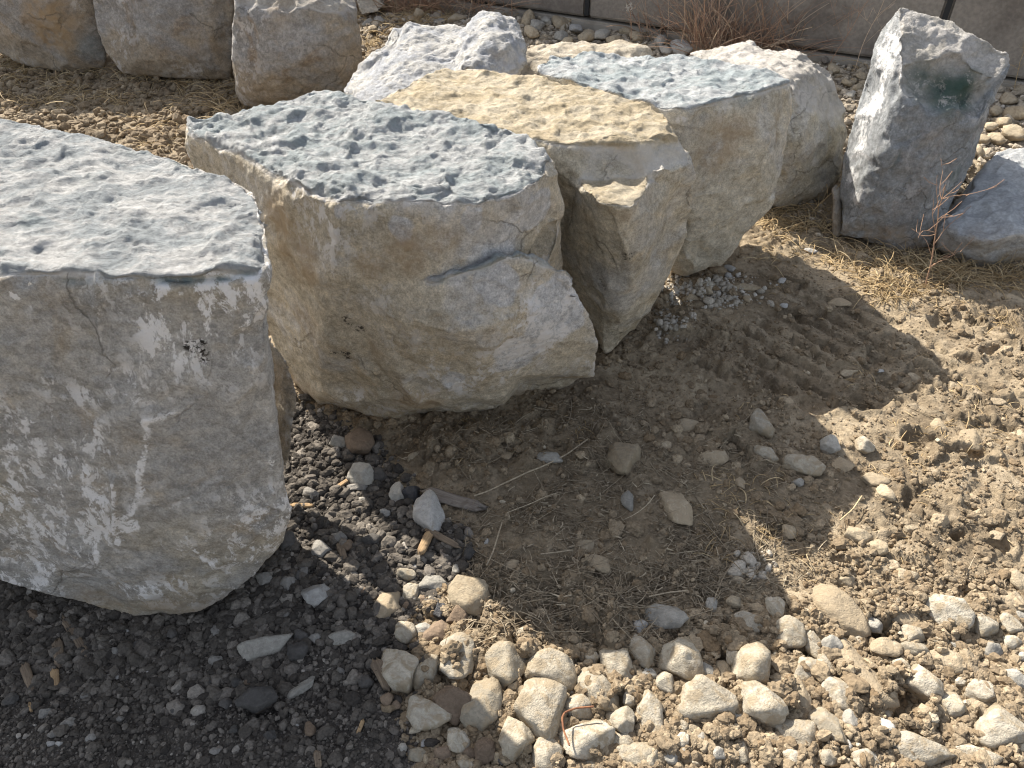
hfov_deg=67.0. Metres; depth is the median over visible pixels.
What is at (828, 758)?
cobble
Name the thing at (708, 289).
cobble
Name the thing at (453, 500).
wood scrap
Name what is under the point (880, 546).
cobble
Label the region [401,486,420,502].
cobble
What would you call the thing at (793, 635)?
cobble
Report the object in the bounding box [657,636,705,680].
cobble
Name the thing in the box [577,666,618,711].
cobble
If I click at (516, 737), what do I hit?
cobble
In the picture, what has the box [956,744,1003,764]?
cobble
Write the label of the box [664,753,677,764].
cobble
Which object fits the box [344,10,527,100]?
boulder
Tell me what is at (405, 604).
stone
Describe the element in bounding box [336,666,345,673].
stone
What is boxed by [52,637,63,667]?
wood scrap
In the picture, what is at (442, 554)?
wood scrap
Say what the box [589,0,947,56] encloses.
concrete wall block
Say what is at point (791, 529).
cobble
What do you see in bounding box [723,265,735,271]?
cobble
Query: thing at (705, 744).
cobble
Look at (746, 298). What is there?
cobble
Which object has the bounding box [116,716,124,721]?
stone
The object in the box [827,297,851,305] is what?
cobble
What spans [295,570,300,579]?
stone
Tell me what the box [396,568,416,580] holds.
stone
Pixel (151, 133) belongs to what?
soil crumbs
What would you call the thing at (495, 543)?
grass stalk
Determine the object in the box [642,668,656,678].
cobble
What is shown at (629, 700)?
cobble
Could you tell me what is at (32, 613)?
stone
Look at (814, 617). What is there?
soil crumbs
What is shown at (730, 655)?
cobble
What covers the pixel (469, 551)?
cobble
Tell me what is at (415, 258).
boulder
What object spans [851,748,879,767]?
cobble
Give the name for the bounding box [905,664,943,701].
cobble
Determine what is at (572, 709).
rusty wire
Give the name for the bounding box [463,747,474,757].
cobble
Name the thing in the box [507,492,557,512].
grass stalk
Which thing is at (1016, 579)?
cobble
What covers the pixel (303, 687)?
stone
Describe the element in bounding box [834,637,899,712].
cobble
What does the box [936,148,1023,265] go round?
boulder
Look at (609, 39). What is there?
rubble stone
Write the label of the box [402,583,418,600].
stone
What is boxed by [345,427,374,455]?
stone
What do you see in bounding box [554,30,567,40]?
rubble stone
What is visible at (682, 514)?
cobble
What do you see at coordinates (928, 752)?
cobble
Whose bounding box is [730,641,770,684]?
cobble
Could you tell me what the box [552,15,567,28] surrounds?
rubble stone
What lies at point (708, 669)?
cobble
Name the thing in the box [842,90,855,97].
rubble stone
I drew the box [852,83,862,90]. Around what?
rubble stone
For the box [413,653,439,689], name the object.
cobble
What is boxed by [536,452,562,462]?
cobble
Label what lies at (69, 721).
stone
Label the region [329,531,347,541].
stone
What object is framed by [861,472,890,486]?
cobble
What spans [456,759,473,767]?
cobble
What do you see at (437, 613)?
cobble
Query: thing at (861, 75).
rubble stone
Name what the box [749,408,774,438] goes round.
cobble
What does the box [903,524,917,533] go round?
cobble
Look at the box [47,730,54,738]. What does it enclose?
stone
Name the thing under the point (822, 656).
cobble
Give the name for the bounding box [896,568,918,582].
cobble
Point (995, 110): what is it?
rubble stone
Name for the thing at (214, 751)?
stone
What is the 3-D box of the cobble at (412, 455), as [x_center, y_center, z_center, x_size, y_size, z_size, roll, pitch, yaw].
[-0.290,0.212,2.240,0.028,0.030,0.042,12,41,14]
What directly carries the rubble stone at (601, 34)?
on the ground at (778, 376)
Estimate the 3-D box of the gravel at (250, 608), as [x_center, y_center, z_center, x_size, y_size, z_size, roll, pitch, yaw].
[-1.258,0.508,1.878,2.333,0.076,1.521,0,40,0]
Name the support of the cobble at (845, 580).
on the ground at (778, 376)
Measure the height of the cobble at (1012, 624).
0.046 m
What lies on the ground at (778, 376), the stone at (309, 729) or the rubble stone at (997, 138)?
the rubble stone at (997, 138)
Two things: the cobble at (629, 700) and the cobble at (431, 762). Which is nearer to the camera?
the cobble at (431, 762)
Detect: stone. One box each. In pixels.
[2,692,18,704]
[27,609,37,620]
[37,708,51,718]
[46,741,54,746]
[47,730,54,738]
[59,717,75,726]
[85,733,95,741]
[112,647,117,653]
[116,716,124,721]
[167,628,176,637]
[208,655,222,664]
[209,747,219,754]
[210,625,219,635]
[218,697,231,709]
[228,725,238,733]
[235,686,277,713]
[237,633,293,660]
[255,572,272,585]
[263,729,276,739]
[280,530,294,549]
[280,576,296,590]
[286,641,308,660]
[287,676,314,698]
[294,629,308,639]
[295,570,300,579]
[299,567,307,573]
[301,583,329,607]
[302,487,318,499]
[304,721,315,736]
[308,633,320,643]
[311,540,331,556]
[328,435,345,447]
[328,630,355,645]
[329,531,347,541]
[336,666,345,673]
[342,539,352,551]
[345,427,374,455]
[346,462,373,484]
[347,483,367,490]
[358,675,373,687]
[361,533,380,544]
[362,18,372,26]
[368,25,377,32]
[372,591,400,617]
[373,467,386,481]
[374,16,384,24]
[380,508,389,517]
[380,692,393,704]
[389,481,403,501]
[391,700,400,708]
[394,621,416,644]
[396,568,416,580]
[398,743,406,750]
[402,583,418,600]
[402,600,408,608]
[412,7,424,17]
[419,575,446,588]
[433,18,444,23]
[446,13,466,22]
[452,564,459,572]
[521,9,534,25]
[524,25,539,38]
[530,19,544,30]
[541,16,551,24]
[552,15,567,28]
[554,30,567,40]
[562,37,572,41]
[569,24,582,33]
[577,29,594,41]
[594,29,610,39]
[606,35,620,42]
[619,27,632,36]
[629,31,642,41]
[654,34,668,45]
[659,45,672,54]
[670,39,692,55]
[675,29,688,41]
[689,44,700,54]
[828,62,839,74]
[841,79,854,87]
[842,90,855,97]
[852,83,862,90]
[856,71,866,79]
[973,157,980,171]
[976,144,984,157]
[979,134,990,143]
[985,122,998,131]
[987,132,1005,144]
[989,105,1002,115]
[991,117,1011,127]
[999,92,1018,104]
[1001,124,1023,140]
[1002,106,1023,119]
[1013,84,1023,90]
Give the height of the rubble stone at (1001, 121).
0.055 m
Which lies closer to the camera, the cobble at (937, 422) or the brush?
the cobble at (937, 422)
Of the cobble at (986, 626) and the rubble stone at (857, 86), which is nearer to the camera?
the cobble at (986, 626)
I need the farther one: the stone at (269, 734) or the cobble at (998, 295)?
the cobble at (998, 295)
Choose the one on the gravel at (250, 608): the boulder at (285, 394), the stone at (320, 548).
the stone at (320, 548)
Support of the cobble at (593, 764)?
on the ground at (778, 376)
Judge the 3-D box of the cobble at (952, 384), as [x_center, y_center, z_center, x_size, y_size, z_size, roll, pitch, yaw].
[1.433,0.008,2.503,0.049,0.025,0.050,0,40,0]
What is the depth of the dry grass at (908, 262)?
3.05 m
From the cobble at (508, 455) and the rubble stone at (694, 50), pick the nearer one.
the cobble at (508, 455)
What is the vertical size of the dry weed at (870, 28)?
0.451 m
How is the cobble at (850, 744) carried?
on the ground at (778, 376)
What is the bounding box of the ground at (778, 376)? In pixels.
[0,6,1023,767]
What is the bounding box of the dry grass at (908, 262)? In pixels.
[0,0,1023,589]
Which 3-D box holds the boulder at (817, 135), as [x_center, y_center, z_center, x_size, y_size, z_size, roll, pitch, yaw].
[1.151,-1.139,3.521,0.730,0.758,0.899,0,40,0]
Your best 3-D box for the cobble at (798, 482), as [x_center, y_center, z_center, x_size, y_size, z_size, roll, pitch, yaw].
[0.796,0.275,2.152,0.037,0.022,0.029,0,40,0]
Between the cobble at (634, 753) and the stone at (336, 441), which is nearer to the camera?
the cobble at (634, 753)
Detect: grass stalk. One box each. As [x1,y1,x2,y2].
[474,439,587,495]
[486,522,502,565]
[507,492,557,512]
[540,549,572,554]
[649,590,687,596]
[840,495,862,520]
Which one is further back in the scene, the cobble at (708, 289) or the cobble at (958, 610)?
the cobble at (708, 289)
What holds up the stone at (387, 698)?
on the gravel at (250, 608)
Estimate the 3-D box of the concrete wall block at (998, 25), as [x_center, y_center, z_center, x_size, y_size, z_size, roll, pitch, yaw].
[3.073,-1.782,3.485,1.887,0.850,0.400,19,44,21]
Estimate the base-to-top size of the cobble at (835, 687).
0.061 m
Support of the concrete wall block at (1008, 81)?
on the ground at (778, 376)
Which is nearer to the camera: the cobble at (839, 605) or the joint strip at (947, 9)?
the cobble at (839, 605)
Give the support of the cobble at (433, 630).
on the ground at (778, 376)
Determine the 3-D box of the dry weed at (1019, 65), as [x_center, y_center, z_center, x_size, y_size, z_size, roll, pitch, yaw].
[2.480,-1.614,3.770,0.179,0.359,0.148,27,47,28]
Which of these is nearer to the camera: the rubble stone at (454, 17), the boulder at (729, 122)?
the boulder at (729, 122)
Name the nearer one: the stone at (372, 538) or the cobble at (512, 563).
the cobble at (512, 563)
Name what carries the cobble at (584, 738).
on the ground at (778, 376)
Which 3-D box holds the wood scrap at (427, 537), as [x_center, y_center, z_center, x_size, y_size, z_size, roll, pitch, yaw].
[-0.221,0.405,1.973,0.026,0.017,0.086,11,41,17]
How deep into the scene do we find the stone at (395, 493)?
2.12 m
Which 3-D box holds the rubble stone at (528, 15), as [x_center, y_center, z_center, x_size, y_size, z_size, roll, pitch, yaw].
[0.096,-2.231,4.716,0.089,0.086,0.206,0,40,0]
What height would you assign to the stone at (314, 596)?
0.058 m
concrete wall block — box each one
[355,0,667,35]
[474,0,584,15]
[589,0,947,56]
[663,29,871,66]
[947,0,1023,78]
[1001,76,1023,86]
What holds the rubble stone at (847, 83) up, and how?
on the bank gravel at (980, 160)
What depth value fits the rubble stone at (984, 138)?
3.50 m
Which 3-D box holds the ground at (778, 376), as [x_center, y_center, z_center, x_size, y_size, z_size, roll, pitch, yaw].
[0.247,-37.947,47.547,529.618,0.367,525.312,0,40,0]
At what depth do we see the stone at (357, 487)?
2.14 m
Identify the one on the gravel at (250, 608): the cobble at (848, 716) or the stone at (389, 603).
the stone at (389, 603)
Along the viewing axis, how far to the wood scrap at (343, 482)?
2.16 m
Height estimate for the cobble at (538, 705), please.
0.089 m
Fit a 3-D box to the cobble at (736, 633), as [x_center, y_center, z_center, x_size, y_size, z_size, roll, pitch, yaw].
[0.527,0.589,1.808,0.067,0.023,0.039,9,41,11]
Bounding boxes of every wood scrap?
[20,662,33,690]
[28,702,32,711]
[50,667,59,684]
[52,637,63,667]
[61,615,87,656]
[290,503,313,507]
[313,750,321,767]
[336,542,346,558]
[338,478,348,486]
[356,719,364,733]
[370,657,389,691]
[417,531,432,554]
[419,487,487,511]
[425,528,461,547]
[440,549,451,565]
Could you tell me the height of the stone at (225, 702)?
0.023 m
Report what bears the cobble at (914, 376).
on the ground at (778, 376)
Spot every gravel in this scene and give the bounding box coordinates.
[0,394,474,767]
[357,10,1023,269]
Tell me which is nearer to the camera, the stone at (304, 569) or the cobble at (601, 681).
the cobble at (601, 681)
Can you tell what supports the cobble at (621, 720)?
on the ground at (778, 376)
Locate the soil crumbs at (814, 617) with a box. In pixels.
[292,253,1023,767]
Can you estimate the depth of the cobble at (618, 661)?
1.72 m
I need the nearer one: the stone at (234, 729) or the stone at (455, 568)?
the stone at (234, 729)
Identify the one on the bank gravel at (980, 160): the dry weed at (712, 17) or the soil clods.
the dry weed at (712, 17)
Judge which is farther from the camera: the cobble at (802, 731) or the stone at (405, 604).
the stone at (405, 604)
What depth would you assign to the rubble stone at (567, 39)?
4.44 m
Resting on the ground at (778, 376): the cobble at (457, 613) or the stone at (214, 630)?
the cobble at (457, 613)
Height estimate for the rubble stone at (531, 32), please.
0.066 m
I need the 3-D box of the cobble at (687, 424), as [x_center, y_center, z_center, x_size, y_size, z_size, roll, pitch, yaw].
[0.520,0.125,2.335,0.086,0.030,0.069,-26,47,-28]
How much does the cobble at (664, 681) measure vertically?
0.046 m
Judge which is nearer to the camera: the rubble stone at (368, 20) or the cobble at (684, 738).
the cobble at (684, 738)
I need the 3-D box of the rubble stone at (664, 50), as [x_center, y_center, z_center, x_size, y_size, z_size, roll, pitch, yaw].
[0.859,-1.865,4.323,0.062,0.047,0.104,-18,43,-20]
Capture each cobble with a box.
[381,649,418,694]
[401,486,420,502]
[406,452,417,461]
[406,694,451,730]
[407,747,425,761]
[412,489,444,531]
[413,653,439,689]
[415,622,429,632]
[422,619,447,641]
[428,759,439,767]
[432,684,471,725]
[433,602,445,620]
[433,745,450,760]
[438,632,474,679]
[445,445,458,458]
[446,605,468,623]
[447,574,489,615]
[447,727,470,753]
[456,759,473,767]
[460,677,501,730]
[463,545,475,559]
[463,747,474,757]
[473,737,496,765]
[485,641,526,689]
[498,716,535,760]
[501,452,511,459]
[504,559,518,571]
[513,676,566,739]
[524,647,576,690]
[531,737,562,767]
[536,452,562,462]
[559,719,614,759]
[564,693,593,720]
[576,540,594,551]
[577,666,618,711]
[584,554,610,573]
[584,651,599,663]
[586,760,595,767]
[599,647,634,677]
[605,441,641,475]
[606,706,634,733]
[614,732,633,744]
[616,742,662,765]
[620,490,633,511]
[622,692,635,708]
[629,634,655,668]
[631,619,647,632]
[636,689,662,731]
[642,603,688,629]
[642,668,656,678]
[647,748,657,767]
[655,671,673,692]
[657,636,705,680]
[659,490,692,525]
[660,441,671,448]
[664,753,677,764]
[674,418,698,430]
[676,674,739,722]
[677,732,689,746]
[680,720,688,729]
[681,294,698,302]
[688,608,702,618]
[688,724,696,731]
[693,627,701,633]
[697,449,729,465]
[698,732,704,738]
[698,740,708,753]
[703,662,713,673]
[705,286,712,294]
[705,597,717,611]
[713,746,725,759]
[716,660,730,677]
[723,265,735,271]
[724,272,732,277]
[726,595,740,608]
[726,649,737,666]
[729,575,743,583]
[729,629,748,638]
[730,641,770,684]
[733,283,760,290]
[733,610,762,633]
[735,477,744,488]
[737,741,748,763]
[741,680,788,728]
[742,295,751,302]
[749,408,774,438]
[753,445,778,462]
[765,596,784,616]
[775,719,819,747]
[776,615,806,649]
[778,277,785,283]
[779,396,793,403]
[780,303,787,307]
[781,454,825,476]
[782,524,796,539]
[782,749,797,765]
[784,591,805,604]
[791,478,804,486]
[793,674,811,711]
[794,656,816,680]
[804,248,817,253]
[804,626,820,658]
[808,706,848,744]
[811,583,871,637]
[817,653,833,669]
[819,434,840,453]
[820,748,836,766]
[821,634,842,648]
[821,675,855,709]
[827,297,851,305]
[831,457,855,471]
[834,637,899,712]
[836,575,854,586]
[840,369,857,377]
[842,708,857,725]
[842,739,852,748]
[843,526,872,542]
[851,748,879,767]
[855,436,875,453]
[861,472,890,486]
[868,616,882,633]
[869,539,887,555]
[869,637,903,656]
[876,484,895,501]
[880,717,894,730]
[884,710,892,716]
[885,559,899,570]
[891,605,920,625]
[892,658,910,667]
[893,730,956,765]
[894,388,902,393]
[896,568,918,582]
[900,641,929,655]
[901,624,924,642]
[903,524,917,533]
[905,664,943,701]
[908,372,921,380]
[925,593,975,628]
[930,418,947,432]
[930,649,963,674]
[940,691,966,717]
[948,381,957,389]
[951,718,974,745]
[955,677,967,686]
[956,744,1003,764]
[959,429,981,451]
[959,648,979,672]
[962,678,994,702]
[967,698,990,719]
[973,704,1023,749]
[974,613,998,637]
[984,642,1002,655]
[985,397,1007,405]
[989,530,1004,540]
[992,292,1002,300]
[998,591,1023,611]
[999,612,1023,633]
[1003,293,1023,302]
[1003,635,1021,649]
[1005,668,1023,687]
[1008,568,1023,590]
[1009,429,1023,437]
[1016,610,1023,617]
[1018,652,1023,661]
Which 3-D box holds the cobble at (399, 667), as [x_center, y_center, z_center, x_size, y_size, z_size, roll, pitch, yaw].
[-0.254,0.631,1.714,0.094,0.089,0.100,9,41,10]
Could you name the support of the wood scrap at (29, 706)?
on the ground at (778, 376)
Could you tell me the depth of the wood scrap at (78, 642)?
1.78 m
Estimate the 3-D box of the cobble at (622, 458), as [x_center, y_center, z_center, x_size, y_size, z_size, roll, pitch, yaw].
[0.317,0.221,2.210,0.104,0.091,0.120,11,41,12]
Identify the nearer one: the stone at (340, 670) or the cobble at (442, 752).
the cobble at (442, 752)
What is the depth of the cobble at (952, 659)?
1.73 m
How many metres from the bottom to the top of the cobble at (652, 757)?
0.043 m
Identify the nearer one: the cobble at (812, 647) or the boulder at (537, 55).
the cobble at (812, 647)
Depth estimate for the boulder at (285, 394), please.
1.90 m
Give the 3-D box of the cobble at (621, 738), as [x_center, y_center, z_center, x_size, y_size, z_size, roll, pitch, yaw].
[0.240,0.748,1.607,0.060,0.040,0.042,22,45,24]
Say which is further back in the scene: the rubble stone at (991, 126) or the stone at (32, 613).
the rubble stone at (991, 126)
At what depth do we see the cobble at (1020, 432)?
2.29 m
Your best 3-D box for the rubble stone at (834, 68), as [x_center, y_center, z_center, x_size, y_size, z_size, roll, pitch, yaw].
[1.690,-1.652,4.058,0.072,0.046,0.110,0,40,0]
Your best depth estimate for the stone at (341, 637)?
1.77 m
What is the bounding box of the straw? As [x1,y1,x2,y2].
[352,272,1022,767]
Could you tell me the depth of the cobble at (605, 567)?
1.92 m
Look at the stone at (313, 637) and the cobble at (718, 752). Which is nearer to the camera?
the cobble at (718, 752)
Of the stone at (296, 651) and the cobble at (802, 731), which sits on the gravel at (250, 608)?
the stone at (296, 651)
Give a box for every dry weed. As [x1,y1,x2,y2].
[625,2,639,40]
[660,0,681,37]
[681,0,714,42]
[692,0,737,45]
[709,0,738,43]
[810,180,839,214]
[826,0,869,69]
[854,1,889,70]
[914,158,1003,284]
[1009,44,1023,86]
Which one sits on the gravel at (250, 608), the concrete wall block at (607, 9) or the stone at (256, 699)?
the stone at (256, 699)
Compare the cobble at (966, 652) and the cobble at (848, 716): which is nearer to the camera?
the cobble at (848, 716)
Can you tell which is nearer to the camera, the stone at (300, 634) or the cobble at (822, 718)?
the cobble at (822, 718)
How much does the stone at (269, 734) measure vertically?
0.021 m
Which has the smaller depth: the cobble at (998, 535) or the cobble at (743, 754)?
the cobble at (743, 754)
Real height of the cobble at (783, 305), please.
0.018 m
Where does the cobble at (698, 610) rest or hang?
on the ground at (778, 376)
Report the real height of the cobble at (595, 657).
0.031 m
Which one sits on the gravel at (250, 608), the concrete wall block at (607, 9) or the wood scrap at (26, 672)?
the wood scrap at (26, 672)
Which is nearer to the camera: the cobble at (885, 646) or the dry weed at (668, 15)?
the cobble at (885, 646)
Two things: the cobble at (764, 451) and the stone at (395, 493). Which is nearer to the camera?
the stone at (395, 493)
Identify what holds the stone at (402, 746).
on the ground at (778, 376)
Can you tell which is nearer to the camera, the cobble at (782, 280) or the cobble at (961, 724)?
the cobble at (961, 724)
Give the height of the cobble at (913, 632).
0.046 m
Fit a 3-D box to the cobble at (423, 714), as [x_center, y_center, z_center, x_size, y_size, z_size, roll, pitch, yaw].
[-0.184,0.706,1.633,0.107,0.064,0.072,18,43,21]
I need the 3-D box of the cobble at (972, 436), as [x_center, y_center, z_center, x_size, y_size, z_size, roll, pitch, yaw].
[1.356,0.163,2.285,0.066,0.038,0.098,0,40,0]
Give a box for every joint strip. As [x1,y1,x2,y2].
[584,0,589,15]
[942,0,953,19]
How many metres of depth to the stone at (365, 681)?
1.69 m
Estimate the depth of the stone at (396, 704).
1.65 m
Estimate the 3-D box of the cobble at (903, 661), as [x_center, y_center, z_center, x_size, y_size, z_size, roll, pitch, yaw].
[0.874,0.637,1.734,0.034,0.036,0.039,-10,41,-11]
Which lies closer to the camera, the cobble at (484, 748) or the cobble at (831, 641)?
the cobble at (484, 748)
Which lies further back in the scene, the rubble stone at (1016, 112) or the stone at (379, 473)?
the rubble stone at (1016, 112)
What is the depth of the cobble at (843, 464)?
2.18 m
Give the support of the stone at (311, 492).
on the gravel at (250, 608)
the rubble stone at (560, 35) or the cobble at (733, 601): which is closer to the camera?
the cobble at (733, 601)
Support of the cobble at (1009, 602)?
on the ground at (778, 376)
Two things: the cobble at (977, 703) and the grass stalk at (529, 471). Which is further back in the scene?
the grass stalk at (529, 471)
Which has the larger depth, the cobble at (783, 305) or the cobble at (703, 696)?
the cobble at (783, 305)
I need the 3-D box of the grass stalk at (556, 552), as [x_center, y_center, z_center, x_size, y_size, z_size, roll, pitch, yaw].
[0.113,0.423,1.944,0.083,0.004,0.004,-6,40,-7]
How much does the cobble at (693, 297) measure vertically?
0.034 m
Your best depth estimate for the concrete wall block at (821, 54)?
4.17 m
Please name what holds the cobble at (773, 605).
on the ground at (778, 376)
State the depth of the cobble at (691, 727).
1.62 m
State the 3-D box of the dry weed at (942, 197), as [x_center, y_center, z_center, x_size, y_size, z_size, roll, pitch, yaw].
[1.549,-0.560,2.805,0.250,0.480,0.249,0,40,0]
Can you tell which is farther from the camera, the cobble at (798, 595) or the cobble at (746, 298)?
the cobble at (746, 298)
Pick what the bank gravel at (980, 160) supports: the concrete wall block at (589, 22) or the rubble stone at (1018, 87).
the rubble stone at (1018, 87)
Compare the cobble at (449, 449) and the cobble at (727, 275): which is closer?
the cobble at (449, 449)
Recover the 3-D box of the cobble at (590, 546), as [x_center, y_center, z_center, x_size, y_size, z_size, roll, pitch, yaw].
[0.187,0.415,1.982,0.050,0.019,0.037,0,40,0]
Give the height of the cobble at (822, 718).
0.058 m
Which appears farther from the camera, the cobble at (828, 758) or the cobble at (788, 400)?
the cobble at (788, 400)
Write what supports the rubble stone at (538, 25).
on the ground at (778, 376)
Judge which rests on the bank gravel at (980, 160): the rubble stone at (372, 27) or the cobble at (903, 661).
the rubble stone at (372, 27)
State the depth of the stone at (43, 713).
1.64 m
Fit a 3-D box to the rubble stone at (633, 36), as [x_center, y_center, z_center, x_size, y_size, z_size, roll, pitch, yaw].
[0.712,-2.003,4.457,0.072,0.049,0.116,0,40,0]
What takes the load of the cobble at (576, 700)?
on the ground at (778, 376)
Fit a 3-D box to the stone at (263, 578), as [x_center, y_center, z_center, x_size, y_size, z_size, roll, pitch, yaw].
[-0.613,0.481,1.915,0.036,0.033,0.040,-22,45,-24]
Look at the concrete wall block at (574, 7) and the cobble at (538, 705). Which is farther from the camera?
the concrete wall block at (574, 7)
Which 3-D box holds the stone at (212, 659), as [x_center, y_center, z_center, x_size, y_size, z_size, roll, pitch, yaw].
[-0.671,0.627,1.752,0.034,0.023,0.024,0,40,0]
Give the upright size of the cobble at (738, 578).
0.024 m
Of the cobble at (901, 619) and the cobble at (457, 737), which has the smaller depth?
the cobble at (457, 737)
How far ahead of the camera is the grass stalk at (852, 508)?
2.06 m
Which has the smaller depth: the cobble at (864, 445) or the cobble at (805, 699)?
the cobble at (805, 699)
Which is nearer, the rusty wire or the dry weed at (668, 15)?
the rusty wire
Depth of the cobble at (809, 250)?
3.12 m
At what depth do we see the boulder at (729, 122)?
2.58 m
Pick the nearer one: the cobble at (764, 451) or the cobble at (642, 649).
the cobble at (642, 649)
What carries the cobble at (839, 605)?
on the ground at (778, 376)
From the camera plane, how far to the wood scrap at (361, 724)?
1.62 m
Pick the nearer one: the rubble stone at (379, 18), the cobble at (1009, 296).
the cobble at (1009, 296)
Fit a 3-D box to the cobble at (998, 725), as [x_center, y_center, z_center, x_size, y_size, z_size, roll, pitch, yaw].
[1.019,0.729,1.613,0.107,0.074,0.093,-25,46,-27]
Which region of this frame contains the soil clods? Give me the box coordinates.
[298,206,1023,767]
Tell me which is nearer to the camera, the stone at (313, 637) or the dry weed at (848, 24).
the stone at (313, 637)
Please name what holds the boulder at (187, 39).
on the ground at (778, 376)
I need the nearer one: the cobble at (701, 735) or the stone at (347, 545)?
the cobble at (701, 735)
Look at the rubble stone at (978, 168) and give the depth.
3.43 m
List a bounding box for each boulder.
[0,0,106,71]
[0,119,291,615]
[93,0,234,79]
[185,90,597,418]
[231,0,362,106]
[269,337,296,465]
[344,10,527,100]
[357,0,383,13]
[376,68,695,353]
[520,39,651,74]
[537,51,792,275]
[688,40,847,208]
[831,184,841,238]
[839,8,1009,249]
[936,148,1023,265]
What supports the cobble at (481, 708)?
on the ground at (778, 376)
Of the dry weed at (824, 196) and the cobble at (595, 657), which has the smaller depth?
the cobble at (595, 657)
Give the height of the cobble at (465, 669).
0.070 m
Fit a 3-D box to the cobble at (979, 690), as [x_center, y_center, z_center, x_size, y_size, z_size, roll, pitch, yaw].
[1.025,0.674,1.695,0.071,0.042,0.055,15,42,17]
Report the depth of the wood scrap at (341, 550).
1.97 m
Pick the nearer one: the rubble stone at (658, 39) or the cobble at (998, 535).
the cobble at (998, 535)
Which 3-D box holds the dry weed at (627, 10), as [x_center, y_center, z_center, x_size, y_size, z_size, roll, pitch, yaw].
[0.674,-2.050,4.389,0.085,0.230,0.120,15,42,17]
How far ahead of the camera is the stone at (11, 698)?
1.67 m
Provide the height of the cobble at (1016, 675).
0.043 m
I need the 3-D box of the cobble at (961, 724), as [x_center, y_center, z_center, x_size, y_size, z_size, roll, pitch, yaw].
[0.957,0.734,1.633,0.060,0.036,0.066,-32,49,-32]
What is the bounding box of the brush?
[356,0,872,57]
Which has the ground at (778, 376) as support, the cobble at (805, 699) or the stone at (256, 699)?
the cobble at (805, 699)
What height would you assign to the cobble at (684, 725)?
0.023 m
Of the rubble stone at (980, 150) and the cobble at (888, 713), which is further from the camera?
the rubble stone at (980, 150)
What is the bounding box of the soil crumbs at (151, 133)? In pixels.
[0,46,380,331]
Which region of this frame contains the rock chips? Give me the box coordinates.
[651,269,777,579]
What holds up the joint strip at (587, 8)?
attached to the concrete wall block at (574, 7)
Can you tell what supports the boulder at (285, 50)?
on the ground at (778, 376)
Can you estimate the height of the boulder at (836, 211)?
0.237 m
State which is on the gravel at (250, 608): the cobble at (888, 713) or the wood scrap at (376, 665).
the wood scrap at (376, 665)
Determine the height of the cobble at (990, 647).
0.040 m
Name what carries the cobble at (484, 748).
on the ground at (778, 376)
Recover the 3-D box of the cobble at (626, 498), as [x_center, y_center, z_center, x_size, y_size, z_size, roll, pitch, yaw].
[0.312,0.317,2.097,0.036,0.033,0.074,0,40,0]
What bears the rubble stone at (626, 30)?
on the ground at (778, 376)
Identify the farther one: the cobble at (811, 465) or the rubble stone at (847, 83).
the rubble stone at (847, 83)
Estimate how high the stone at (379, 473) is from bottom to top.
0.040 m
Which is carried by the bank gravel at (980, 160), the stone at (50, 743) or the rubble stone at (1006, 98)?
the rubble stone at (1006, 98)
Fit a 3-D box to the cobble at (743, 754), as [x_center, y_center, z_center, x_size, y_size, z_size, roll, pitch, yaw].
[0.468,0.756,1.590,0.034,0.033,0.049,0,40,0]
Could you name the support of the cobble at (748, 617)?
on the ground at (778, 376)
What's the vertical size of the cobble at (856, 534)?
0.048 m
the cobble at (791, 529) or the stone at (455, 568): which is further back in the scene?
the cobble at (791, 529)
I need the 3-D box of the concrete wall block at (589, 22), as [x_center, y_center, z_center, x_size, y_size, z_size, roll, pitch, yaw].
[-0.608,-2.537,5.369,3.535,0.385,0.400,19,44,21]
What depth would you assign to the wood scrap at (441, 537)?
1.98 m
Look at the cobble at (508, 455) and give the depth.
2.23 m
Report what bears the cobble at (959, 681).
on the ground at (778, 376)
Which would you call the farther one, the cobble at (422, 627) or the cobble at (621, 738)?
the cobble at (422, 627)
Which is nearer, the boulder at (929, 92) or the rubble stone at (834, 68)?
the boulder at (929, 92)
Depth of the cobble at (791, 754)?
1.56 m
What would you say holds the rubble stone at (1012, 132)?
on the bank gravel at (980, 160)
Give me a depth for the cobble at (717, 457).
2.22 m
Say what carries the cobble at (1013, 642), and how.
on the ground at (778, 376)
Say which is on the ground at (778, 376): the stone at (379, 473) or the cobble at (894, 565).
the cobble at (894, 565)
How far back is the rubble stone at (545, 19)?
4.66 m
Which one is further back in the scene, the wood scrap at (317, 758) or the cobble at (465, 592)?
the cobble at (465, 592)
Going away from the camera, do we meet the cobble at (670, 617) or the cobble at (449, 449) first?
the cobble at (670, 617)
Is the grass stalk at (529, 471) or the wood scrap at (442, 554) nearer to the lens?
the wood scrap at (442, 554)
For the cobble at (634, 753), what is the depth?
1.57 m
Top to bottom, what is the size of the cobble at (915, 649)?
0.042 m
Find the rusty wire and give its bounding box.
[561,706,593,745]
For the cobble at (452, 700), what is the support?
on the ground at (778, 376)
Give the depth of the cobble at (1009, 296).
2.84 m
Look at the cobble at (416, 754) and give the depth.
1.57 m
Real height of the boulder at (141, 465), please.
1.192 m
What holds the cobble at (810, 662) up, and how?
on the ground at (778, 376)
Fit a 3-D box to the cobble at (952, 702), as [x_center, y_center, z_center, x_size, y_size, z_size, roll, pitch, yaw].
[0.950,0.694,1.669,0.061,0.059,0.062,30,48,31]
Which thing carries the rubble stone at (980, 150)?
on the ground at (778, 376)
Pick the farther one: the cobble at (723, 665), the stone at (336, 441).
the stone at (336, 441)
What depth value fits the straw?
1.96 m
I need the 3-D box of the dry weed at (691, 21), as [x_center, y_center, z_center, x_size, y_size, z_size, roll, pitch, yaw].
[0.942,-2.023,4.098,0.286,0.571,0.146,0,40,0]
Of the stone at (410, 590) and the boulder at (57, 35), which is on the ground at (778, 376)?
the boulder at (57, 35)
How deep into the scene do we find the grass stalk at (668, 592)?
1.86 m

